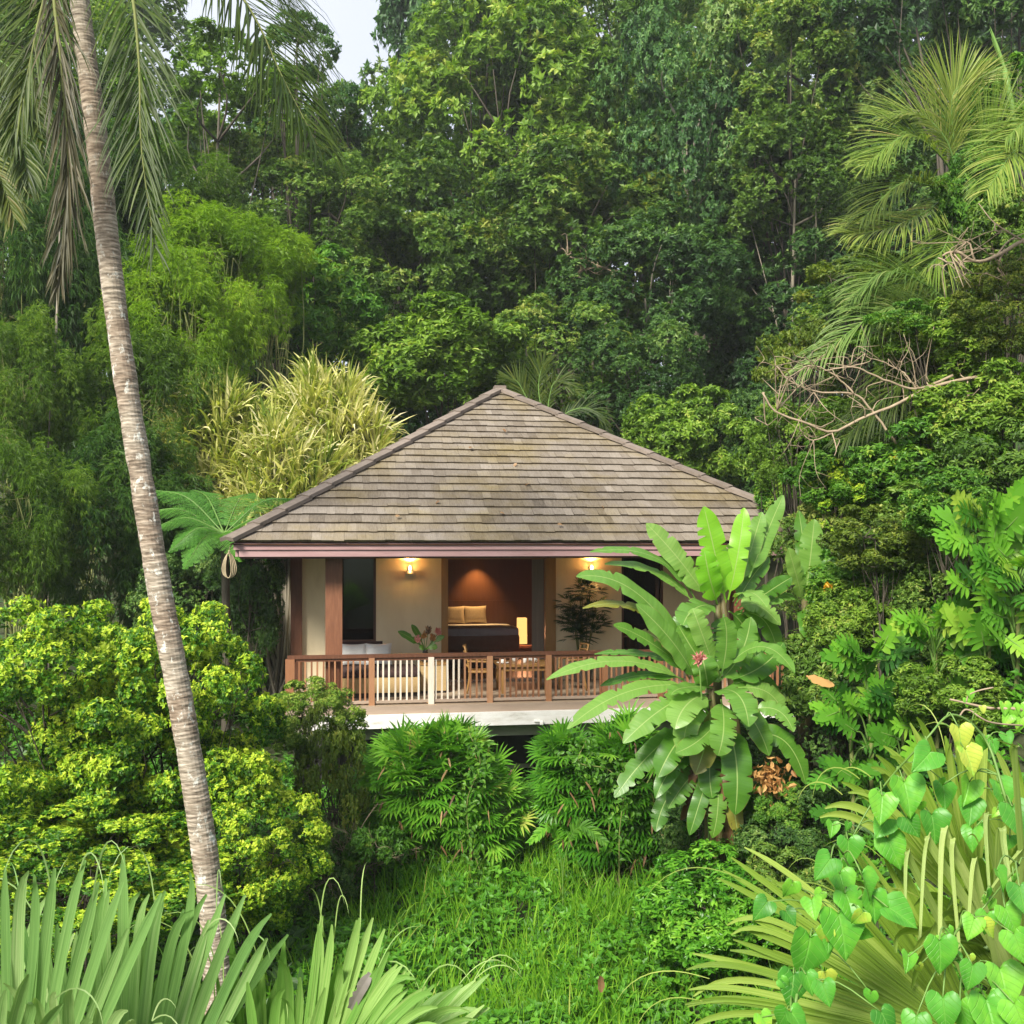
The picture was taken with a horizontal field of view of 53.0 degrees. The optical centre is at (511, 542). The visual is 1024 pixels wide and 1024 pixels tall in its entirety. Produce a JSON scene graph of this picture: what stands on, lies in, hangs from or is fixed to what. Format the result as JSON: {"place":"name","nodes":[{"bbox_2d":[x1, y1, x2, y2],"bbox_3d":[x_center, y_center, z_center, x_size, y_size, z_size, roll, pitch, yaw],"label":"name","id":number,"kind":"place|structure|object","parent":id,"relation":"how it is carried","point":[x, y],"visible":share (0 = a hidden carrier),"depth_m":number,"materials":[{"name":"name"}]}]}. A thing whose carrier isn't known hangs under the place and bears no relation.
{"place":"outdoors","nodes":[
{"label":"outdoors","id":0,"kind":"place"},
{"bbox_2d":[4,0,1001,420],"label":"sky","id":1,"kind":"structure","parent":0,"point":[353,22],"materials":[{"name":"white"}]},
{"bbox_2d":[0,423,1023,1023],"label":"ground","id":2,"kind":"structure","parent":0,"point":[1018,737],"depth_m":16.31,"materials":[{"name":"plant"}]},
{"bbox_2d":[0,42,63,234],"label":"feather palm","id":3,"kind":"object","parent":2,"relation":"on","point":[13,175],"visible":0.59,"depth_m":15.11,"materials":[{"name":"green plant"}]},
{"bbox_2d":[0,299,89,666],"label":"bamboo clump","id":4,"kind":"object","parent":2,"relation":"on","point":[33,344],"visible":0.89,"depth_m":23.64,"materials":[{"name":"green plant"}]},
{"bbox_2d":[0,112,101,640],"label":"bamboo clump","id":5,"kind":"object","parent":2,"relation":"on","point":[13,252],"visible":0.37,"depth_m":26.95,"materials":[{"name":"green plant"}]},
{"bbox_2d":[0,427,107,712],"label":"bamboo clump","id":6,"kind":"object","parent":2,"relation":"on","point":[60,557],"visible":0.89,"depth_m":21.53,"materials":[{"name":"green plant"}]},
{"bbox_2d":[0,0,166,260],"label":"tree","id":7,"kind":"object","parent":2,"relation":"on","point":[95,19],"visible":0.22,"depth_m":39.23,"materials":[{"name":"green plant"}]},
{"bbox_2d":[0,210,173,624],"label":"bamboo clump","id":8,"kind":"object","parent":2,"relation":"on","point":[8,291],"visible":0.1,"depth_m":27.61,"materials":[{"name":"green plant"}]},
{"bbox_2d":[0,594,206,967],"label":"shrub","id":9,"kind":"object","parent":2,"relation":"on","point":[36,645],"visible":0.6,"depth_m":12.80,"materials":[{"name":"green plant"}]},
{"bbox_2d":[3,406,218,676],"bbox_3d":[-9.221,0.411,23.834,4.746,7.308,4.328,0,0,-30],"label":"bamboo clump","id":10,"kind":"object","parent":2,"relation":"on","point":[101,453],"visible":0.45,"depth_m":22.97,"materials":[{"name":"green plant"}]},
{"bbox_2d":[0,0,233,389],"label":"tree","id":11,"kind":"object","parent":2,"relation":"on","point":[170,10],"visible":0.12,"depth_m":67.63,"materials":[{"name":"green plant"}]},
{"bbox_2d":[0,792,238,1015],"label":"shrub","id":12,"kind":"object","parent":2,"relation":"on","point":[174,879],"visible":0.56,"depth_m":12.20,"materials":[{"name":"green plant"}]},
{"bbox_2d":[0,698,244,940],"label":"shrub","id":13,"kind":"object","parent":2,"relation":"on","point":[52,749],"visible":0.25,"depth_m":13.01,"materials":[{"name":"green plant"}]},
{"bbox_2d":[54,300,226,685],"bbox_3d":[-9.428,-1.040,26.155,4.441,10.148,4.050,0,0,-30],"label":"bamboo clump","id":14,"kind":"object","parent":2,"relation":"on","point":[93,412],"visible":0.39,"depth_m":25.44,"materials":[{"name":"green plant"}]},
{"bbox_2d":[0,839,288,1023],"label":"fan palm","id":15,"kind":"object","parent":2,"relation":"on","point":[116,987],"visible":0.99,"depth_m":4.07,"materials":[{"name":"green plant"}]},
{"bbox_2d":[49,108,249,335],"bbox_3d":[-12.220,-6.072,34.184,6.104,15.812,6.258,0,0,-43],"label":"bamboo clump","id":16,"kind":"object","parent":2,"relation":"on","point":[208,192],"visible":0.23,"depth_m":33.06,"materials":[{"name":"green plant"}]},
{"bbox_2d":[24,597,290,950],"bbox_3d":[-4.844,3.411,14.224,3.342,5.413,3.390,0,0,0],"label":"shrub","id":17,"kind":"object","parent":2,"relation":"on","point":[220,682],"visible":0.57,"depth_m":13.40,"materials":[{"name":"green plant"}]},
{"bbox_2d":[0,0,353,1014],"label":"coconut palm","id":18,"kind":"object","parent":2,"relation":"on","point":[100,168],"visible":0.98,"depth_m":10.77,"materials":[{"name":"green plant"}]},
{"bbox_2d":[92,239,268,668],"bbox_3d":[-9.151,-2.229,28.131,4.341,12.214,4.451,0,0,-43],"label":"bamboo clump","id":19,"kind":"object","parent":2,"relation":"on","point":[226,335],"visible":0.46,"depth_m":27.35,"materials":[{"name":"green plant"}]},
{"bbox_2d":[122,535,282,700],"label":"shrub","id":20,"kind":"object","parent":2,"relation":"on","point":[198,576],"visible":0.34,"depth_m":22.40,"materials":[{"name":"green plant"}]},
{"bbox_2d":[105,16,310,352],"bbox_3d":[-11.239,-8.866,38.026,7.086,19.542,6.750,0,0,0],"label":"tree","id":21,"kind":"object","parent":2,"relation":"on","point":[191,86],"visible":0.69,"depth_m":37.96,"materials":[{"name":"green plant"}]},
{"bbox_2d":[125,188,316,390],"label":"bamboo clump","id":22,"kind":"object","parent":2,"relation":"on","point":[201,224],"visible":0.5,"depth_m":29.37,"materials":[{"name":"green plant"}]},
{"bbox_2d":[147,359,299,713],"bbox_3d":[-7.528,-0.203,26.411,5.032,9.152,3.339,0,0,0],"label":"screw pine","id":23,"kind":"object","parent":2,"relation":"on","point":[232,409],"visible":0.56,"depth_m":25.80,"materials":[{"name":"green plant"}]},
{"bbox_2d":[156,490,293,731],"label":"tree fern","id":24,"kind":"object","parent":2,"relation":"on","point":[212,524],"visible":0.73,"depth_m":20.57,"materials":[{"name":"green plant"}]},
{"bbox_2d":[153,760,334,976],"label":"shrub","id":25,"kind":"object","parent":2,"relation":"on","point":[264,890],"visible":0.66,"depth_m":13.37,"materials":[{"name":"green plant"}]},
{"bbox_2d":[210,527,287,730],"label":"shrub","id":26,"kind":"object","parent":2,"relation":"on","point":[269,627],"visible":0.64,"depth_m":21.66,"materials":[{"name":"green plant"}]},
{"bbox_2d":[83,884,429,1023],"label":"fan palm","id":27,"kind":"object","parent":2,"relation":"on","point":[282,981],"visible":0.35,"depth_m":4.32,"materials":[{"name":"green plant"}]},
{"bbox_2d":[217,213,318,671],"bbox_3d":[-7.362,-2.927,30.980,3.040,13.896,2.858,0,0,0],"label":"bamboo clump","id":28,"kind":"object","parent":2,"relation":"on","point":[247,268],"visible":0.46,"depth_m":30.63,"materials":[{"name":"green plant"}]},
{"bbox_2d":[190,388,362,720],"bbox_3d":[-5.752,0.442,26.043,4.939,8.685,3.574,0,0,0],"label":"screw pine","id":29,"kind":"object","parent":2,"relation":"on","point":[276,443],"visible":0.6,"depth_m":25.43,"materials":[{"name":"green plant"}]},
{"bbox_2d":[199,104,360,385],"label":"tree","id":30,"kind":"object","parent":2,"relation":"on","point":[253,144],"visible":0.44,"depth_m":41.63,"materials":[{"name":"green plant"}]},
{"bbox_2d":[220,242,389,385],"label":"tree","id":31,"kind":"object","parent":2,"relation":"on","point":[326,293],"visible":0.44,"depth_m":32.98,"materials":[{"name":"green plant"}]},
{"bbox_2d":[263,676,368,813],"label":"shrub","id":32,"kind":"object","parent":2,"relation":"on","point":[334,699],"visible":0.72,"depth_m":16.98,"materials":[{"name":"green plant"}]},
{"bbox_2d":[269,814,373,930],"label":"shrub","id":33,"kind":"object","parent":2,"relation":"on","point":[346,880],"visible":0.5,"depth_m":15.40,"materials":[{"name":"green plant"}]},
{"bbox_2d":[246,149,411,372],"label":"tree","id":34,"kind":"object","parent":2,"relation":"on","point":[359,208],"visible":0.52,"depth_m":38.33,"materials":[{"name":"green plant"}]},
{"bbox_2d":[292,699,370,892],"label":"shrub","id":35,"kind":"object","parent":2,"relation":"on","point":[341,780],"visible":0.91,"depth_m":16.24,"materials":[{"name":"green plant"}]},
{"bbox_2d":[250,338,416,490],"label":"screw pine","id":36,"kind":"object","parent":2,"relation":"on","point":[340,407],"visible":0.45,"depth_m":26.82,"materials":[{"name":"green plant"}]},
{"bbox_2d":[294,78,433,414],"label":"tree","id":37,"kind":"object","parent":2,"relation":"on","point":[381,146],"visible":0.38,"depth_m":44.83,"materials":[{"name":"green plant"}]},
{"bbox_2d":[226,862,521,1023],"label":"fan palm","id":38,"kind":"object","parent":2,"relation":"on","point":[383,996],"visible":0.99,"depth_m":4.20,"materials":[{"name":"green plant"}]},
{"bbox_2d":[306,203,508,436],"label":"tree","id":39,"kind":"object","parent":2,"relation":"on","point":[436,271],"visible":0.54,"depth_m":38.36,"materials":[{"name":"green plant"}]},
{"bbox_2d":[335,709,538,867],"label":"lady palm","id":40,"kind":"object","parent":2,"relation":"on","point":[422,770],"visible":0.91,"depth_m":16.68,"materials":[{"name":"green plant"}]},
{"bbox_2d":[342,290,535,433],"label":"tree","id":41,"kind":"object","parent":2,"relation":"on","point":[405,357],"visible":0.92,"depth_m":31.34,"materials":[{"name":"green plant"}]},
{"bbox_2d":[356,0,544,374],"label":"tree","id":42,"kind":"object","parent":2,"relation":"on","point":[392,16],"visible":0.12,"depth_m":65.43,"materials":[{"name":"green plant"}]},
{"bbox_2d":[348,135,568,364],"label":"tree","id":43,"kind":"object","parent":2,"relation":"on","point":[426,181],"visible":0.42,"depth_m":40.70,"materials":[{"name":"green plant"}]},
{"bbox_2d":[404,0,555,330],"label":"tree","id":44,"kind":"object","parent":2,"relation":"on","point":[443,6],"visible":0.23,"depth_m":48.55,"materials":[{"name":"green plant"}]},
{"bbox_2d":[0,534,1023,1023],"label":"ground cover","id":45,"kind":"object","parent":2,"relation":"on","point":[346,930],"visible":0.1,"depth_m":14.34,"materials":[{"name":"green plant"}]},
{"bbox_2d":[0,415,1023,1012],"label":"undergrowth","id":46,"kind":"object","parent":2,"relation":"on","point":[294,931],"visible":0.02,"depth_m":14.29,"materials":[{"name":"green plant"}]},
{"bbox_2d":[375,0,654,379],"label":"tree","id":47,"kind":"object","parent":2,"relation":"on","point":[564,36],"visible":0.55,"depth_m":43.75,"materials":[{"name":"green plant"}]},
{"bbox_2d":[219,385,823,788],"bbox_3d":[-0.293,1.125,26.437,12.358,10.350,14.287,0,0,-9],"label":"hillside villa","id":48,"kind":"object","parent":2,"relation":"on","point":[350,544],"visible":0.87,"depth_m":21.55,"materials":[{"name":"wood"}]},
{"bbox_2d":[448,600,519,668],"bbox_3d":[-1.012,2.295,25.927,2.700,1.550,1.909,0,0,-9],"label":"bed","id":49,"kind":"object","parent":48,"relation":"on","point":[498,631],"visible":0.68,"depth_m":25.12,"materials":[{"name":"fabric"}]},
{"bbox_2d":[179,734,885,1023],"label":"grass","id":50,"kind":"structure","parent":2,"relation":"on","point":[592,911],"depth_m":14.54,"materials":[{"name":"plant"}]},
{"bbox_2d":[455,292,639,427],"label":"tree","id":51,"kind":"object","parent":2,"relation":"on","point":[523,314],"visible":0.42,"depth_m":34.23,"materials":[{"name":"green plant"}]},
{"bbox_2d":[493,347,615,549],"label":"feather palm","id":52,"kind":"object","parent":2,"relation":"on","point":[543,367],"visible":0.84,"depth_m":30.97,"materials":[{"name":"green plant"}]},
{"bbox_2d":[451,120,697,411],"bbox_3d":[2.320,-7.553,41.107,9.817,17.217,10.087,0,0,0],"label":"tree","id":53,"kind":"object","parent":2,"relation":"on","point":[532,177],"visible":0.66,"depth_m":38.60,"materials":[{"name":"green plant"}]},
{"bbox_2d":[523,697,703,887],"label":"lady palm","id":54,"kind":"object","parent":2,"relation":"on","point":[565,804],"visible":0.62,"depth_m":16.51,"materials":[{"name":"green plant"}]},
{"bbox_2d":[467,0,782,420],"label":"tree","id":55,"kind":"object","parent":2,"relation":"on","point":[691,8],"visible":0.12,"depth_m":48.14,"materials":[{"name":"green plant"}]},
{"bbox_2d":[555,318,708,439],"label":"tree","id":56,"kind":"object","parent":2,"relation":"on","point":[685,371],"visible":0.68,"depth_m":31.91,"materials":[{"name":"green plant"}]},
{"bbox_2d":[533,198,784,400],"bbox_3d":[5.344,-5.382,37.885,9.322,14.618,9.673,0,0,0],"label":"tree","id":57,"kind":"object","parent":2,"relation":"on","point":[676,251],"visible":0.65,"depth_m":35.21,"materials":[{"name":"green plant"}]},
{"bbox_2d":[589,0,760,374],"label":"tree","id":58,"kind":"object","parent":2,"relation":"on","point":[651,39],"visible":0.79,"depth_m":38.16,"materials":[{"name":"green plant"}]},
{"bbox_2d":[546,569,808,908],"bbox_3d":[2.305,3.286,14.292,3.691,5.823,1.424,0,0,0],"label":"banana plant","id":59,"kind":"object","parent":2,"relation":"on","point":[710,759],"visible":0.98,"depth_m":14.21,"materials":[{"name":"green plant"}]},
{"bbox_2d":[590,495,791,863],"bbox_3d":[2.957,2.681,14.950,3.421,6.858,1.588,0,0,-31],"label":"banana plant","id":60,"kind":"object","parent":2,"relation":"on","point":[740,565],"visible":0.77,"depth_m":15.12,"materials":[{"name":"plant"}]},
{"bbox_2d":[620,382,761,486],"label":"shrub","id":61,"kind":"object","parent":2,"relation":"on","point":[684,433],"visible":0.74,"depth_m":27.29,"materials":[{"name":"green plant"}]},
{"bbox_2d":[628,838,788,990],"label":"shrub","id":62,"kind":"object","parent":2,"relation":"on","point":[680,917],"visible":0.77,"depth_m":13.16,"materials":[{"name":"green plant"}]},
{"bbox_2d":[731,393,833,734],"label":"shrub","id":63,"kind":"object","parent":2,"relation":"on","point":[766,464],"visible":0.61,"depth_m":18.05,"materials":[{"name":"green plant"}]},
{"bbox_2d":[677,0,894,572],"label":"tree","id":64,"kind":"object","parent":2,"relation":"on","point":[780,20],"visible":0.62,"depth_m":37.17,"materials":[{"name":"green plant"}]},
{"bbox_2d":[699,100,894,586],"bbox_3d":[10.460,-7.058,37.525,6.796,17.398,6.621,0,0,-24],"label":"tree","id":65,"kind":"object","parent":2,"relation":"on","point":[747,211],"visible":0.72,"depth_m":36.31,"materials":[{"name":"green plant"}]},
{"bbox_2d":[730,769,864,880],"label":"shrub","id":66,"kind":"object","parent":2,"relation":"on","point":[808,842],"visible":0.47,"depth_m":13.96,"materials":[{"name":"green plant"}]},
{"bbox_2d":[751,316,843,732],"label":"shrub","id":67,"kind":"object","parent":2,"relation":"on","point":[792,338],"visible":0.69,"depth_m":18.85,"materials":[{"name":"green plant"}]},
{"bbox_2d":[769,511,839,825],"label":"banana plant","id":68,"kind":"object","parent":2,"relation":"on","point":[803,556],"visible":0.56,"depth_m":16.18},
{"bbox_2d":[696,227,919,448],"bbox_3d":[10.823,-4.877,38.504,8.952,12.617,8.779,0,0,0],"label":"tree","id":69,"kind":"object","parent":2,"relation":"on","point":[761,298],"visible":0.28,"depth_m":35.89,"materials":[{"name":"green plant"}]},
{"bbox_2d":[617,816,1023,1023],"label":"fan palm","id":70,"kind":"object","parent":2,"relation":"on","point":[875,962],"visible":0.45,"depth_m":3.53,"materials":[{"name":"green plant"}]},
{"bbox_2d":[753,844,917,1023],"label":"heart leaf vine","id":71,"kind":"object","parent":2,"relation":"on","point":[843,930],"visible":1,"depth_m":3.03,"materials":[{"name":"plant"}]},
{"bbox_2d":[778,605,894,779],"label":"shrub","id":72,"kind":"object","parent":2,"relation":"on","point":[796,693],"visible":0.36,"depth_m":14.77,"materials":[{"name":"green plant"}]},
{"bbox_2d":[778,437,906,553],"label":"shrub","id":73,"kind":"object","parent":2,"relation":"on","point":[838,490],"visible":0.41,"depth_m":16.41,"materials":[{"name":"green plant"}]},
{"bbox_2d":[801,580,897,800],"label":"shrub","id":74,"kind":"object","parent":2,"relation":"on","point":[857,611],"visible":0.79,"depth_m":14.51,"materials":[{"name":"green plant"}]},
{"bbox_2d":[806,681,901,833],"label":"split leaf plant","id":75,"kind":"object","parent":2,"relation":"on","point":[827,712],"visible":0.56,"depth_m":13.64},
{"bbox_2d":[819,616,919,855],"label":"split leaf plant","id":76,"kind":"object","parent":2,"relation":"on","point":[847,656],"visible":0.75,"depth_m":13.44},
{"bbox_2d":[792,239,951,516],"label":"shrub","id":77,"kind":"object","parent":2,"relation":"on","point":[817,274],"visible":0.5,"depth_m":19.84,"materials":[{"name":"green plant"}]},
{"bbox_2d":[816,504,929,789],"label":"shrub","id":78,"kind":"object","parent":2,"relation":"on","point":[899,545],"visible":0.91,"depth_m":14.28,"materials":[{"name":"green plant"}]},
{"bbox_2d":[786,272,961,431],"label":"tree","id":79,"kind":"object","parent":2,"relation":"on","point":[821,307],"visible":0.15,"depth_m":19.23,"materials":[{"name":"green plant"}]},
{"bbox_2d":[772,31,980,415],"bbox_3d":[14.469,-11.652,39.966,9.225,14.384,8.989,0,0,-24],"label":"tree","id":80,"kind":"object","parent":2,"relation":"on","point":[876,68],"visible":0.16,"depth_m":37.36,"materials":[{"name":"green plant"}]},
{"bbox_2d":[755,326,1012,495],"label":"bare branch","id":81,"kind":"object","parent":2,"relation":"on","point":[874,413],"visible":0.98,"depth_m":15.79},
{"bbox_2d":[782,245,1023,471],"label":"feather palm","id":82,"kind":"object","parent":2,"relation":"on","point":[854,294],"visible":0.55,"depth_m":16.50,"materials":[{"name":"green plant"}]},
{"bbox_2d":[788,124,1023,376],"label":"tree","id":83,"kind":"object","parent":2,"relation":"on","point":[906,160],"visible":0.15,"depth_m":35.97,"materials":[{"name":"green plant"}]},
{"bbox_2d":[856,669,957,791],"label":"split leaf plant","id":84,"kind":"object","parent":2,"relation":"on","point":[879,696],"visible":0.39,"depth_m":13.07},
{"bbox_2d":[798,704,1023,994],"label":"fan palm","id":85,"kind":"object","parent":2,"relation":"on","point":[915,844],"visible":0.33,"depth_m":4.04,"materials":[{"name":"green plant"}]},
{"bbox_2d":[801,0,1023,314],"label":"tree","id":86,"kind":"object","parent":2,"relation":"on","point":[885,33],"visible":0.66,"depth_m":35.30,"materials":[{"name":"green plant"}]},
{"bbox_2d":[822,23,1023,397],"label":"feather palm","id":87,"kind":"object","parent":2,"relation":"on","point":[964,89],"visible":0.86,"depth_m":18.07,"materials":[{"name":"green plant"}]},
{"bbox_2d":[826,705,1023,869],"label":"heart leaf vine","id":88,"kind":"object","parent":2,"relation":"on","point":[908,793],"visible":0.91,"depth_m":3.57,"materials":[{"name":"plant"}]},
{"bbox_2d":[850,405,1014,543],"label":"shrub","id":89,"kind":"object","parent":2,"relation":"on","point":[893,470],"visible":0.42,"depth_m":15.49,"materials":[{"name":"green plant"}]},
{"bbox_2d":[889,600,994,763],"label":"split leaf plant","id":90,"kind":"object","parent":2,"relation":"on","point":[913,626],"visible":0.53,"depth_m":12.77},
{"bbox_2d":[871,293,1021,434],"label":"shrub","id":91,"kind":"object","parent":2,"relation":"on","point":[944,332],"visible":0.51,"depth_m":16.02,"materials":[{"name":"green plant"}]},
{"bbox_2d":[897,466,998,681],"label":"shrub","id":92,"kind":"object","parent":2,"relation":"on","point":[941,492],"visible":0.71,"depth_m":13.18,"materials":[{"name":"green plant"}]},
{"bbox_2d":[889,654,1020,765],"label":"shrub","id":93,"kind":"object","parent":2,"relation":"on","point":[921,683],"visible":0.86,"depth_m":12.28,"materials":[{"name":"green plant"}]},
{"bbox_2d":[901,854,1023,1023],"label":"heart leaf vine","id":94,"kind":"object","parent":2,"relation":"on","point":[1002,1002],"visible":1,"depth_m":2.90,"materials":[{"name":"plant"}]},
{"bbox_2d":[903,357,1023,453],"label":"shrub","id":95,"kind":"object","parent":2,"relation":"on","point":[991,405],"visible":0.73,"depth_m":15.17,"materials":[{"name":"green plant"}]},
{"bbox_2d":[904,740,1023,995],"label":"fan palm","id":96,"kind":"object","parent":2,"relation":"on","point":[973,883],"visible":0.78,"depth_m":3.25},
{"bbox_2d":[929,139,1017,400],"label":"tree","id":97,"kind":"object","parent":2,"relation":"on","point":[955,204],"visible":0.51,"depth_m":17.75,"materials":[{"name":"green plant"}]},
{"bbox_2d":[926,416,1023,495],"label":"shrub","id":98,"kind":"object","parent":2,"relation":"on","point":[1002,469],"visible":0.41,"depth_m":14.13,"materials":[{"name":"green plant"}]},
{"bbox_2d":[927,0,1023,384],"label":"tree","id":99,"kind":"object","parent":2,"relation":"on","point":[938,27],"visible":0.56,"depth_m":34.60,"materials":[{"name":"green plant"}]},
{"bbox_2d":[930,476,1023,703],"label":"split leaf plant","id":100,"kind":"object","parent":2,"relation":"on","point":[1006,516],"visible":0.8,"depth_m":12.39,"materials":[{"name":"plant"}]},
{"bbox_2d":[947,253,1023,447],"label":"tree","id":101,"kind":"object","parent":2,"relation":"on","point":[992,333],"visible":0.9,"depth_m":15.24,"materials":[{"name":"green plant"}]},
{"bbox_2d":[952,177,1023,448],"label":"tree","id":102,"kind":"object","parent":2,"relation":"on","point":[977,216],"visible":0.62,"depth_m":16.75,"materials":[{"name":"green plant"}]},
{"bbox_2d":[954,75,1023,207],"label":"feather palm","id":103,"kind":"object","parent":2,"relation":"on","point":[1009,142],"visible":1,"depth_m":13.81,"materials":[{"name":"green plant"}]},
{"bbox_2d":[969,532,1023,701],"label":"split leaf plant","id":104,"kind":"object","parent":2,"relation":"on","point":[985,564],"visible":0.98,"depth_m":12.25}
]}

